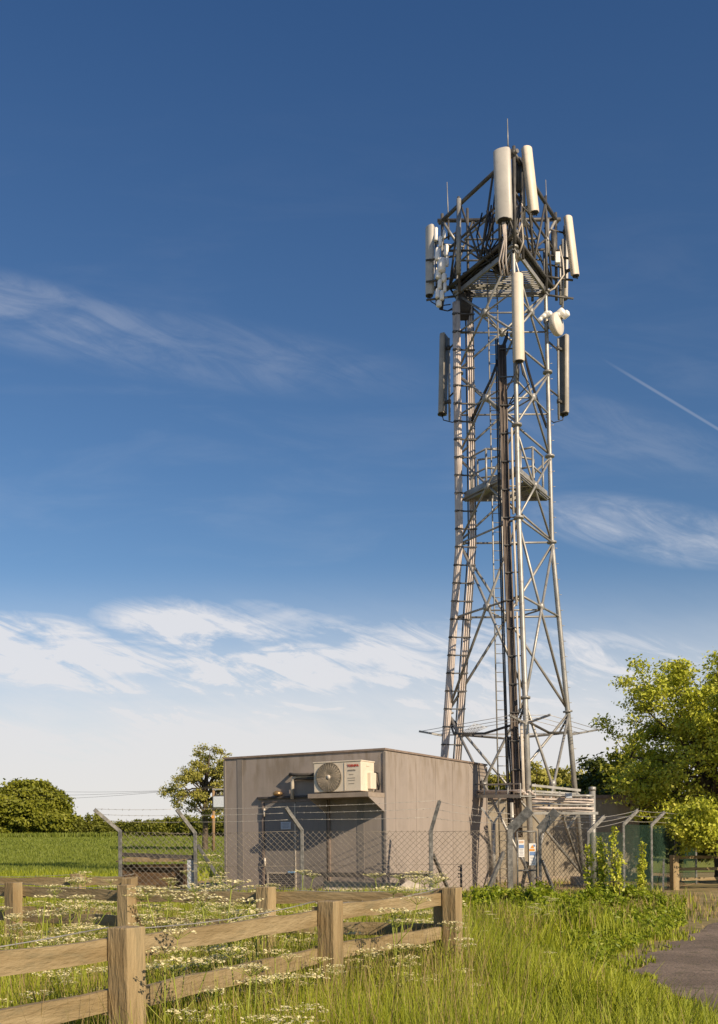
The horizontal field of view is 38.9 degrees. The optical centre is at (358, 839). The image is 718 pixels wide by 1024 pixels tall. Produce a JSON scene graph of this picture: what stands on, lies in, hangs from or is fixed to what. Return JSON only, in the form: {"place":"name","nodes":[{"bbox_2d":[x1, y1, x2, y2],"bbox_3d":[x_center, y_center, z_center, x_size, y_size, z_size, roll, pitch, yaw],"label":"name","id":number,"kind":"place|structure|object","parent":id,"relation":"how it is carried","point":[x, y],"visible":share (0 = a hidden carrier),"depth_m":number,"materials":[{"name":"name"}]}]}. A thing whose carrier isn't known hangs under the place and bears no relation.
{"place":"outdoors","nodes":[
{"label":"outdoors","id":0,"kind":"place"},
{"bbox_2d":[0,831,192,837],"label":"grass","id":1,"kind":"structure","parent":0,"point":[54,834],"depth_m":155.40,"materials":[{"name":"green plant"}]},
{"bbox_2d":[0,835,223,876],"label":"crop grass","id":2,"kind":"structure","parent":0,"point":[86,853],"depth_m":89.04,"materials":[{"name":"green plant"}]},
{"bbox_2d":[0,884,573,1023],"bbox_3d":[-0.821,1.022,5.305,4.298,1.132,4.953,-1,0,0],"label":"tall grass","id":3,"kind":"structure","parent":0,"point":[485,1004],"depth_m":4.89,"materials":[{"name":"green plant"}]},
{"bbox_2d":[0,0,717,822],"label":"sky","id":4,"kind":"structure","parent":0,"point":[227,483],"materials":[{"name":"blue"}]},
{"bbox_2d":[36,845,714,872],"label":"field","id":5,"kind":"structure","parent":0,"point":[702,864],"depth_m":53.91,"materials":[{"name":"green plant"}]},
{"bbox_2d":[32,808,85,833],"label":"bush","id":6,"kind":"object","parent":5,"relation":"on","point":[60,821],"visible":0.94,"depth_m":159.15,"materials":[{"name":"green plant"}]},
{"bbox_2d":[68,812,99,832],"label":"hedge bush","id":7,"kind":"object","parent":5,"relation":"on","point":[81,826],"visible":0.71,"depth_m":159.59,"materials":[{"name":"green plant"}]},
{"bbox_2d":[90,821,119,833],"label":"hedge bush","id":8,"kind":"object","parent":5,"relation":"on","point":[101,827],"visible":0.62,"depth_m":157.68,"materials":[{"name":"green plant"}]},
{"bbox_2d":[123,818,156,836],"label":"hedge bush","id":9,"kind":"object","parent":5,"relation":"on","point":[133,825],"visible":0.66,"depth_m":155.57,"materials":[{"name":"green plant"}]},
{"bbox_2d":[149,816,178,835],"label":"hedge bush","id":10,"kind":"object","parent":5,"relation":"on","point":[161,828],"visible":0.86,"depth_m":154.72,"materials":[{"name":"green plant"}]},
{"bbox_2d":[171,814,198,835],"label":"hedge bush","id":11,"kind":"object","parent":5,"relation":"on","point":[183,827],"visible":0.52,"depth_m":154.31,"materials":[{"name":"green plant"}]},
{"bbox_2d":[157,742,231,849],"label":"airy tree","id":12,"kind":"object","parent":5,"relation":"on","point":[202,796],"visible":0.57,"depth_m":91.36,"materials":[{"name":"green plant"}]},
{"bbox_2d":[210,813,223,836],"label":"hedge bush","id":13,"kind":"object","parent":5,"relation":"on","point":[219,823],"visible":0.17,"depth_m":149.64,"materials":[{"name":"green plant"}]},
{"bbox_2d":[659,792,717,856],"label":"bush","id":14,"kind":"object","parent":5,"relation":"on","point":[697,831],"visible":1,"depth_m":29.45,"materials":[{"name":"green plant"}]},
{"bbox_2d":[198,873,697,892],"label":"compound ground","id":15,"kind":"structure","parent":0,"point":[503,885],"depth_m":34.53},
{"bbox_2d":[116,857,186,890],"bbox_3d":[-5.219,1.030,26.090,1.695,1.150,1.410,-1,0,0],"label":"timber box","id":16,"kind":"object","parent":15,"relation":"on","point":[146,872],"visible":0.35,"depth_m":25.52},
{"bbox_2d":[93,800,514,891],"bbox_3d":[-1.307,0.333,25.193,10.334,2.578,1.691,-1,0,0],"label":"chain link fence","id":17,"kind":"object","parent":15,"relation":"on","point":[191,866],"visible":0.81,"depth_m":24.99,"materials":[{"name":"metal"}]},
{"bbox_2d":[223,748,488,892],"bbox_3d":[-0.064,-0.432,29.931,5.120,4.065,7.875,-1,0,29],"label":"equipment cabin","id":18,"kind":"object","parent":15,"relation":"on","point":[278,783],"visible":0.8,"depth_m":27.60,"materials":[{"name":"metal"}]},
{"bbox_2d":[263,802,295,891],"bbox_3d":[-2.154,0.233,27.561,0.999,2.500,0.105,-1,0,29],"label":"door","id":19,"kind":"structure","parent":18,"relation":"in","point":[283,822],"depth_m":27.58,"materials":[{"name":"paint"}]},
{"bbox_2d":[294,801,327,890],"bbox_3d":[-1.282,0.258,27.103,0.990,2.570,0.059,-1,0,29],"label":"door","id":20,"kind":"structure","parent":18,"relation":"in","point":[308,825],"depth_m":27.07,"materials":[{"name":"paint"}]},
{"bbox_2d":[313,760,380,793],"bbox_3d":[-0.324,-1.592,26.060,1.570,0.810,0.825,-1,0,27],"label":"air conditioner","id":21,"kind":"object","parent":18,"relation":"on","point":[346,776],"visible":1,"depth_m":25.73,"materials":[{"name":"white metal"}]},
{"bbox_2d":[324,877,404,891],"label":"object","id":22,"kind":"object","parent":15,"relation":"on","point":[351,885],"visible":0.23,"depth_m":25.43,"materials":[{"name":"stone"}]},
{"bbox_2d":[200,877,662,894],"bbox_3d":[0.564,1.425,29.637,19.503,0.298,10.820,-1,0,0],"label":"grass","id":23,"kind":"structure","parent":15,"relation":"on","point":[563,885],"depth_m":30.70,"materials":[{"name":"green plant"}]},
{"bbox_2d":[419,145,599,890],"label":"lattice tower","id":24,"kind":"structure","parent":15,"relation":"on","point":[493,488],"depth_m":32.44,"materials":[{"name":"metal"}]},
{"bbox_2d":[425,224,455,305],"bbox_3d":[2.736,-18.901,33.446,1.137,2.651,0.443,-1,0,20],"label":"panel antenna","id":25,"kind":"object","parent":24,"relation":"attached to","point":[430,266],"visible":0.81,"depth_m":33.41,"materials":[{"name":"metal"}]},
{"bbox_2d":[438,332,453,422],"bbox_3d":[2.953,-15.367,33.597,0.791,2.929,0.944,-1,0,10],"label":"panel antenna","id":26,"kind":"object","parent":24,"relation":"attached to","point":[445,347],"visible":0.97,"depth_m":33.75,"materials":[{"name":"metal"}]},
{"bbox_2d":[434,227,463,311],"bbox_3d":[2.865,-18.478,33.067,1.089,2.649,0.561,-1,0,-39],"label":"aerial cluster","id":27,"kind":"object","parent":24,"relation":"attached to","point":[443,262],"visible":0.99,"depth_m":32.73,"materials":[{"name":"metal"}]},
{"bbox_2d":[493,147,512,275],"bbox_3d":[4.243,-18.577,30.069,0.551,3.397,0.806,-1,0,0],"label":"panel antenna","id":28,"kind":"object","parent":24,"relation":"attached to","point":[503,187],"visible":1,"depth_m":29.77,"materials":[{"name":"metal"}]},
{"bbox_2d":[506,272,529,406],"bbox_3d":[4.736,-14.946,30.398,0.728,3.802,0.496,-1,0,9],"label":"panel antenna","id":29,"kind":"object","parent":24,"relation":"attached to","point":[517,292],"visible":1,"depth_m":30.18,"materials":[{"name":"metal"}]},
{"bbox_2d":[515,145,538,260],"bbox_3d":[4.942,-19.057,30.375,0.873,3.059,0.465,-1,0,41],"label":"panel antenna","id":30,"kind":"object","parent":24,"relation":"attached to","point":[530,187],"visible":0.98,"depth_m":30.14,"materials":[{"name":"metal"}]},
{"bbox_2d":[538,306,569,336],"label":"dish antenna","id":31,"kind":"object","parent":24,"relation":"attached to","point":[556,323],"visible":0.96,"depth_m":32.72,"materials":[{"name":"paint"}]},
{"bbox_2d":[546,334,568,422],"bbox_3d":[6.417,-15.336,33.677,1.223,2.879,0.615,-1,0,-40],"label":"panel antenna","id":32,"kind":"object","parent":24,"relation":"attached to","point":[562,350],"visible":0.94,"depth_m":33.73,"materials":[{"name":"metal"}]},
{"bbox_2d":[538,215,578,297],"bbox_3d":[6.516,-18.998,33.195,1.341,2.609,0.427,-1,0,0],"label":"panel antenna","id":33,"kind":"object","parent":24,"relation":"attached to","point":[567,232],"visible":1,"depth_m":33.04,"materials":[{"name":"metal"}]},
{"bbox_2d":[549,239,567,304],"bbox_3d":[6.567,-19.018,33.652,0.378,2.112,1.548,-1,0,31],"label":"panel antenna","id":34,"kind":"object","parent":24,"relation":"attached to","point":[565,290],"visible":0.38,"depth_m":34.05,"materials":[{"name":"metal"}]},
{"bbox_2d":[506,806,559,891],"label":"security gate","id":35,"kind":"structure","parent":15,"relation":"on","point":[519,820],"depth_m":24.95,"materials":[{"name":"metal"}]},
{"bbox_2d":[529,843,535,864],"bbox_3d":[4.256,0.361,24.938,0.165,0.540,0.015,-1,0,0],"label":"warning sign","id":36,"kind":"object","parent":35,"relation":"attached to","point":[532,853],"visible":1,"depth_m":24.93,"materials":[{"name":"plastic"}]},
{"bbox_2d":[475,736,597,888],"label":"cable bridge","id":37,"kind":"structure","parent":15,"relation":"on","point":[590,802],"depth_m":30.62,"materials":[{"name":"metal"}]},
{"bbox_2d":[488,795,639,881],"bbox_3d":[6.975,-0.038,38.300,6.310,3.090,3.960,-1,0,0],"label":"fence","id":38,"kind":"object","parent":15,"relation":"on","point":[608,809],"visible":0.25,"depth_m":36.40,"materials":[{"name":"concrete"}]},
{"bbox_2d":[611,872,717,1000],"bbox_3d":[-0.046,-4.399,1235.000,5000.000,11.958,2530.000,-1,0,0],"label":"ground","id":39,"kind":"structure","parent":0,"point":[707,887],"depth_m":23.44,"materials":[{"name":"soil"}]},
{"bbox_2d":[1,923,40,948],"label":"cow parsley","id":40,"kind":"object","parent":39,"relation":"on","point":[26,925],"visible":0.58,"depth_m":7.25,"materials":[{"name":"white plant"}]},
{"bbox_2d":[0,975,53,1008],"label":"cow parsley","id":41,"kind":"object","parent":39,"relation":"on","point":[28,997],"visible":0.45,"depth_m":4.69,"materials":[{"name":"white plant"}]},
{"bbox_2d":[0,777,75,834],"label":"oak tree","id":42,"kind":"object","parent":39,"relation":"on","point":[18,813],"visible":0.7,"depth_m":160.63,"materials":[{"name":"green plant"}]},
{"bbox_2d":[5,913,71,945],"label":"cow parsley","id":43,"kind":"object","parent":39,"relation":"on","point":[40,915],"visible":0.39,"depth_m":7.36,"materials":[{"name":"white plant"}]},
{"bbox_2d":[27,894,57,973],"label":"cow parsley","id":44,"kind":"object","parent":39,"relation":"on","point":[43,901],"visible":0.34,"depth_m":6.98,"materials":[{"name":"white plant"}]},
{"bbox_2d":[22,884,77,944],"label":"cow parsley","id":45,"kind":"object","parent":39,"relation":"on","point":[53,893],"visible":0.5,"depth_m":8.38,"materials":[{"name":"white plant"}]},
{"bbox_2d":[32,964,86,998],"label":"cow parsley","id":46,"kind":"object","parent":39,"relation":"on","point":[59,972],"visible":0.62,"depth_m":4.98,"materials":[{"name":"white plant"}]},
{"bbox_2d":[0,874,137,925],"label":"post and rail fence","id":47,"kind":"object","parent":39,"relation":"on","point":[36,880],"visible":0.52,"depth_m":11.49,"materials":[{"name":"wood"}]},
{"bbox_2d":[36,936,107,993],"bbox_3d":[-1.516,1.060,5.532,0.460,1.072,0.446,-1,0,-21],"label":"cow parsley","id":48,"kind":"object","parent":39,"relation":"on","point":[76,939],"visible":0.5,"depth_m":5.55,"materials":[{"name":"white plant"}]},
{"bbox_2d":[52,900,100,939],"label":"cow parsley","id":49,"kind":"object","parent":39,"relation":"on","point":[61,910],"visible":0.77,"depth_m":7.68,"materials":[{"name":"white plant"}]},
{"bbox_2d":[49,925,106,967],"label":"cow parsley","id":50,"kind":"object","parent":39,"relation":"on","point":[85,928],"visible":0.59,"depth_m":7.10,"materials":[{"name":"white plant"}]},
{"bbox_2d":[47,904,115,944],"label":"cow parsley","id":51,"kind":"object","parent":39,"relation":"on","point":[79,906],"visible":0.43,"depth_m":7.70,"materials":[{"name":"white plant"}]},
{"bbox_2d":[69,894,99,967],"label":"cow parsley","id":52,"kind":"object","parent":39,"relation":"on","point":[83,901],"visible":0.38,"depth_m":7.24,"materials":[{"name":"white plant"}]},
{"bbox_2d":[123,892,175,961],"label":"cow parsley","id":53,"kind":"object","parent":39,"relation":"on","point":[148,895],"visible":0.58,"depth_m":7.51,"materials":[{"name":"white plant"}]},
{"bbox_2d":[127,886,180,966],"bbox_3d":[-1.458,0.961,7.222,0.652,1.269,0.482,-1,0,39],"label":"cow parsley","id":54,"kind":"object","parent":39,"relation":"on","point":[146,894],"visible":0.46,"depth_m":7.27,"materials":[{"name":"white plant"}]},
{"bbox_2d":[128,904,179,931],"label":"cow parsley","id":55,"kind":"object","parent":39,"relation":"on","point":[157,905],"visible":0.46,"depth_m":8.37,"materials":[{"name":"white plant"}]},
{"bbox_2d":[138,890,185,953],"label":"cow parsley","id":56,"kind":"object","parent":39,"relation":"on","point":[166,895],"visible":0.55,"depth_m":7.62,"materials":[{"name":"white plant"}]},
{"bbox_2d":[146,928,197,1023],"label":"cow parsley","id":57,"kind":"object","parent":39,"relation":"on","point":[176,950],"visible":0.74,"depth_m":4.35,"materials":[{"name":"white plant"}]},
{"bbox_2d":[155,920,210,960],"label":"cow parsley","id":58,"kind":"object","parent":39,"relation":"on","point":[174,922],"visible":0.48,"depth_m":7.48,"materials":[{"name":"white plant"}]},
{"bbox_2d":[167,901,213,959],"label":"cow parsley","id":59,"kind":"object","parent":39,"relation":"on","point":[197,908],"visible":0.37,"depth_m":7.08,"materials":[{"name":"white plant"}]},
{"bbox_2d":[150,956,237,1023],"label":"cow parsley","id":60,"kind":"object","parent":39,"relation":"on","point":[199,961],"visible":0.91,"depth_m":4.13,"materials":[{"name":"white plant"}]},
{"bbox_2d":[180,854,220,913],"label":"cow parsley","id":61,"kind":"object","parent":39,"relation":"on","point":[203,862],"visible":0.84,"depth_m":11.32,"materials":[{"name":"white plant"}]},
{"bbox_2d":[0,866,414,918],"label":"grass","id":62,"kind":"structure","parent":39,"relation":"on","point":[67,873],"depth_m":36.69,"materials":[{"name":"green plant"}]},
{"bbox_2d":[163,894,254,970],"bbox_3d":[-0.853,0.955,6.072,0.645,1.268,0.477,-1,0,-33],"label":"cow parsley","id":63,"kind":"object","parent":39,"relation":"on","point":[210,897],"visible":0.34,"depth_m":6.04,"materials":[{"name":"white plant"}]},
{"bbox_2d":[211,788,223,851],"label":"utility pole","id":64,"kind":"object","parent":39,"relation":"on","point":[217,801],"visible":0.68,"depth_m":87.83,"materials":[{"name":"metal"}]},
{"bbox_2d":[0,882,442,971],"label":"post and rail fence","id":65,"kind":"object","parent":39,"relation":"on","point":[13,894],"visible":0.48,"depth_m":8.14,"materials":[{"name":"wood"}]},
{"bbox_2d":[181,879,261,962],"bbox_3d":[-0.874,0.922,6.643,0.582,1.335,0.601,-1,0,29],"label":"cow parsley","id":66,"kind":"object","parent":39,"relation":"on","point":[225,880],"visible":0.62,"depth_m":6.64,"materials":[{"name":"white plant"}]},
{"bbox_2d":[204,945,250,992],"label":"cow parsley","id":67,"kind":"object","parent":39,"relation":"on","point":[219,954],"visible":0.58,"depth_m":5.39,"materials":[{"name":"white plant"}]},
{"bbox_2d":[0,887,462,1023],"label":"post and rail fence","id":68,"kind":"object","parent":39,"relation":"on","point":[121,950],"visible":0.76,"depth_m":4.61,"materials":[{"name":"wood"}]},
{"bbox_2d":[198,945,270,1023],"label":"cow parsley","id":69,"kind":"object","parent":39,"relation":"on","point":[254,965],"visible":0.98,"depth_m":4.04,"materials":[{"name":"white plant"}]},
{"bbox_2d":[225,897,293,993],"bbox_3d":[-0.602,0.953,5.762,0.464,1.268,0.517,-1,0,-34],"label":"cow parsley","id":70,"kind":"object","parent":39,"relation":"on","point":[249,910],"visible":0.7,"depth_m":5.72,"materials":[{"name":"white plant"}]},
{"bbox_2d":[246,973,300,1022],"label":"cow parsley","id":71,"kind":"object","parent":39,"relation":"on","point":[270,977],"visible":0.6,"depth_m":4.69,"materials":[{"name":"white plant"}]},
{"bbox_2d":[240,1015,324,1023],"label":"cow parsley","id":72,"kind":"object","parent":39,"relation":"on","point":[281,1020],"visible":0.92,"depth_m":3.87,"materials":[{"name":"white plant"}]},
{"bbox_2d":[263,948,304,1021],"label":"cow parsley","id":73,"kind":"object","parent":39,"relation":"on","point":[281,955],"visible":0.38,"depth_m":5.11,"materials":[{"name":"white plant"}]},
{"bbox_2d":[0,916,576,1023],"bbox_3d":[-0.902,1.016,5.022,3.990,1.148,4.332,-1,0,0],"label":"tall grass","id":74,"kind":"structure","parent":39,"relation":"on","point":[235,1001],"depth_m":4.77,"materials":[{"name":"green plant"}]},
{"bbox_2d":[247,972,329,1012],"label":"cow parsley","id":75,"kind":"object","parent":39,"relation":"on","point":[301,976],"visible":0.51,"depth_m":5.03,"materials":[{"name":"white plant"}]},
{"bbox_2d":[271,1002,327,1023],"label":"cow parsley","id":76,"kind":"object","parent":39,"relation":"on","point":[307,1009],"visible":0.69,"depth_m":4.18,"materials":[{"name":"white plant"}]},
{"bbox_2d":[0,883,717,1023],"bbox_3d":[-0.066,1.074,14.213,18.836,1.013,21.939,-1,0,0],"label":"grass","id":77,"kind":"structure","parent":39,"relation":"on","point":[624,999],"depth_m":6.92,"materials":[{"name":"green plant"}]},
{"bbox_2d":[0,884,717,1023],"bbox_3d":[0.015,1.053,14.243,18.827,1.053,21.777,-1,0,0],"label":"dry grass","id":78,"kind":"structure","parent":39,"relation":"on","point":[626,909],"depth_m":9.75,"materials":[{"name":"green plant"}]},
{"bbox_2d":[345,948,412,988],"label":"cow parsley","id":79,"kind":"object","parent":39,"relation":"on","point":[357,959],"visible":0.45,"depth_m":6.13,"materials":[{"name":"white plant"}]},
{"bbox_2d":[363,943,435,1001],"bbox_3d":[0.227,1.087,5.923,0.511,0.982,0.558,-1,0,-5],"label":"cow parsley","id":80,"kind":"object","parent":39,"relation":"on","point":[408,962],"visible":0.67,"depth_m":5.86,"materials":[{"name":"white plant"}]},
{"bbox_2d":[370,896,431,985],"bbox_3d":[0.226,0.955,6.028,0.485,1.245,0.436,-1,0,-44],"label":"cow parsley","id":81,"kind":"object","parent":39,"relation":"on","point":[395,920],"visible":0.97,"depth_m":6.04,"materials":[{"name":"white plant"}]},
{"bbox_2d":[376,874,428,969],"bbox_3d":[0.269,0.907,6.903,0.452,1.340,0.503,-1,0,33],"label":"cow parsley","id":82,"kind":"object","parent":39,"relation":"on","point":[401,887],"visible":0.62,"depth_m":6.91,"materials":[{"name":"white plant"}]},
{"bbox_2d":[384,918,433,968],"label":"cow parsley","id":83,"kind":"object","parent":39,"relation":"on","point":[410,921],"visible":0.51,"depth_m":6.95,"materials":[{"name":"white plant"}]},
{"bbox_2d":[422,921,473,986],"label":"cow parsley","id":84,"kind":"object","parent":39,"relation":"on","point":[451,927],"visible":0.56,"depth_m":6.45,"materials":[{"name":"white plant"}]},
{"bbox_2d":[462,886,522,908],"bbox_3d":[2.152,1.236,19.007,1.790,0.720,1.563,-1,0,-22],"label":"bush","id":85,"kind":"object","parent":39,"relation":"on","point":[492,895],"visible":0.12,"depth_m":18.72,"materials":[{"name":"green plant"}]},
{"bbox_2d":[487,771,510,789],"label":"distant tree","id":86,"kind":"object","parent":39,"relation":"on","point":[492,778],"visible":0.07,"depth_m":77.12,"materials":[{"name":"green plant"}]},
{"bbox_2d":[469,880,568,904],"bbox_3d":[2.727,1.177,19.441,1.963,0.830,1.933,-1,0,-22],"label":"bush","id":87,"kind":"object","parent":39,"relation":"on","point":[536,891],"visible":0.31,"depth_m":19.16,"materials":[{"name":"green plant"}]},
{"bbox_2d":[474,898,589,925],"bbox_3d":[2.507,1.264,16.203,2.070,0.652,1.676,-1,0,-31],"label":"bush","id":88,"kind":"object","parent":39,"relation":"on","point":[572,909],"visible":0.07,"depth_m":16.09,"materials":[{"name":"green plant"}]},
{"bbox_2d":[400,888,687,1006],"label":"weeds","id":89,"kind":"object","parent":39,"relation":"on","point":[675,914],"visible":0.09,"depth_m":17.02,"materials":[{"name":"green plant"}]},
{"bbox_2d":[502,760,586,792],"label":"distant tree","id":90,"kind":"object","parent":39,"relation":"on","point":[539,776],"visible":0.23,"depth_m":73.74,"materials":[{"name":"green plant"}]},
{"bbox_2d":[511,884,593,912],"bbox_3d":[3.496,1.206,19.041,1.963,0.744,1.783,-1,0,0],"label":"bush","id":91,"kind":"object","parent":39,"relation":"on","point":[575,900],"visible":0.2,"depth_m":18.67,"materials":[{"name":"green plant"}]},
{"bbox_2d":[557,752,611,794],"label":"distant tree","id":92,"kind":"object","parent":39,"relation":"on","point":[586,781],"visible":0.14,"depth_m":59.20,"materials":[{"name":"green plant"}]},
{"bbox_2d":[553,881,627,911],"bbox_3d":[4.380,1.214,20.419,1.970,0.722,1.622,-1,0,11],"label":"bush","id":93,"kind":"object","parent":39,"relation":"on","point":[601,897],"visible":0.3,"depth_m":20.00,"materials":[{"name":"green plant"}]},
{"bbox_2d":[581,836,607,890],"bbox_3d":[5.060,0.717,21.779,0.608,1.624,0.420,-1,0,36],"label":"sapling","id":94,"kind":"object","parent":39,"relation":"on","point":[590,864],"visible":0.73,"depth_m":21.76,"materials":[{"name":"green plant"}]},
{"bbox_2d":[597,826,627,899],"bbox_3d":[5.342,0.612,21.511,0.438,1.829,0.714,-1,0,-33],"label":"sapling","id":95,"kind":"object","parent":39,"relation":"on","point":[617,866],"visible":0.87,"depth_m":21.43,"materials":[{"name":"green plant"}]},
{"bbox_2d":[541,808,696,893],"bbox_3d":[7.525,0.357,29.119,2.486,2.339,11.834,-1,0,30],"label":"green fence","id":96,"kind":"object","parent":39,"relation":"on","point":[624,823],"visible":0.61,"depth_m":26.63,"materials":[{"name":"metal"}]},
{"bbox_2d":[579,882,668,911],"bbox_3d":[5.505,1.234,21.489,1.908,0.663,1.485,-1,0,0],"label":"bush","id":97,"kind":"object","parent":39,"relation":"on","point":[631,890],"visible":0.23,"depth_m":21.39,"materials":[{"name":"green plant"}]},
{"bbox_2d":[592,745,677,821],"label":"distant tree","id":98,"kind":"object","parent":39,"relation":"on","point":[608,769],"visible":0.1,"depth_m":56.92,"materials":[{"name":"green plant"}]},
{"bbox_2d":[635,837,649,890],"bbox_3d":[6.803,0.723,24.524,0.387,1.575,0.531,-1,0,0],"label":"sapling","id":99,"kind":"object","parent":39,"relation":"on","point":[641,876],"visible":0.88,"depth_m":24.46,"materials":[{"name":"green plant"}]},
{"bbox_2d":[588,650,717,876],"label":"ash tree","id":100,"kind":"object","parent":39,"relation":"on","point":[678,734],"visible":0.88,"depth_m":35.04,"materials":[{"name":"green plant"}]},
{"bbox_2d":[595,766,713,877],"bbox_3d":[10.988,-0.700,38.378,5.820,4.529,4.894,-1,0,0],"label":"dark tree","id":101,"kind":"object","parent":39,"relation":"on","point":[704,853],"visible":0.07,"depth_m":37.20,"materials":[{"name":"green plant"}]},
{"bbox_2d":[629,922,717,1013],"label":"footpath","id":102,"kind":"structure","parent":39,"relation":"on","point":[694,962],"depth_m":12.34,"materials":[{"name":"grey asphalt"}]},
{"bbox_2d":[669,855,717,889],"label":"post and rail fence","id":103,"kind":"object","parent":39,"relation":"on","point":[675,869],"visible":0.86,"depth_m":30.18,"materials":[{"name":"brown wood"}]},
{"bbox_2d":[686,692,717,785],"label":"ash tree","id":104,"kind":"object","parent":39,"relation":"on","point":[708,713],"visible":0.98,"depth_m":32.79,"materials":[{"name":"green plant"}]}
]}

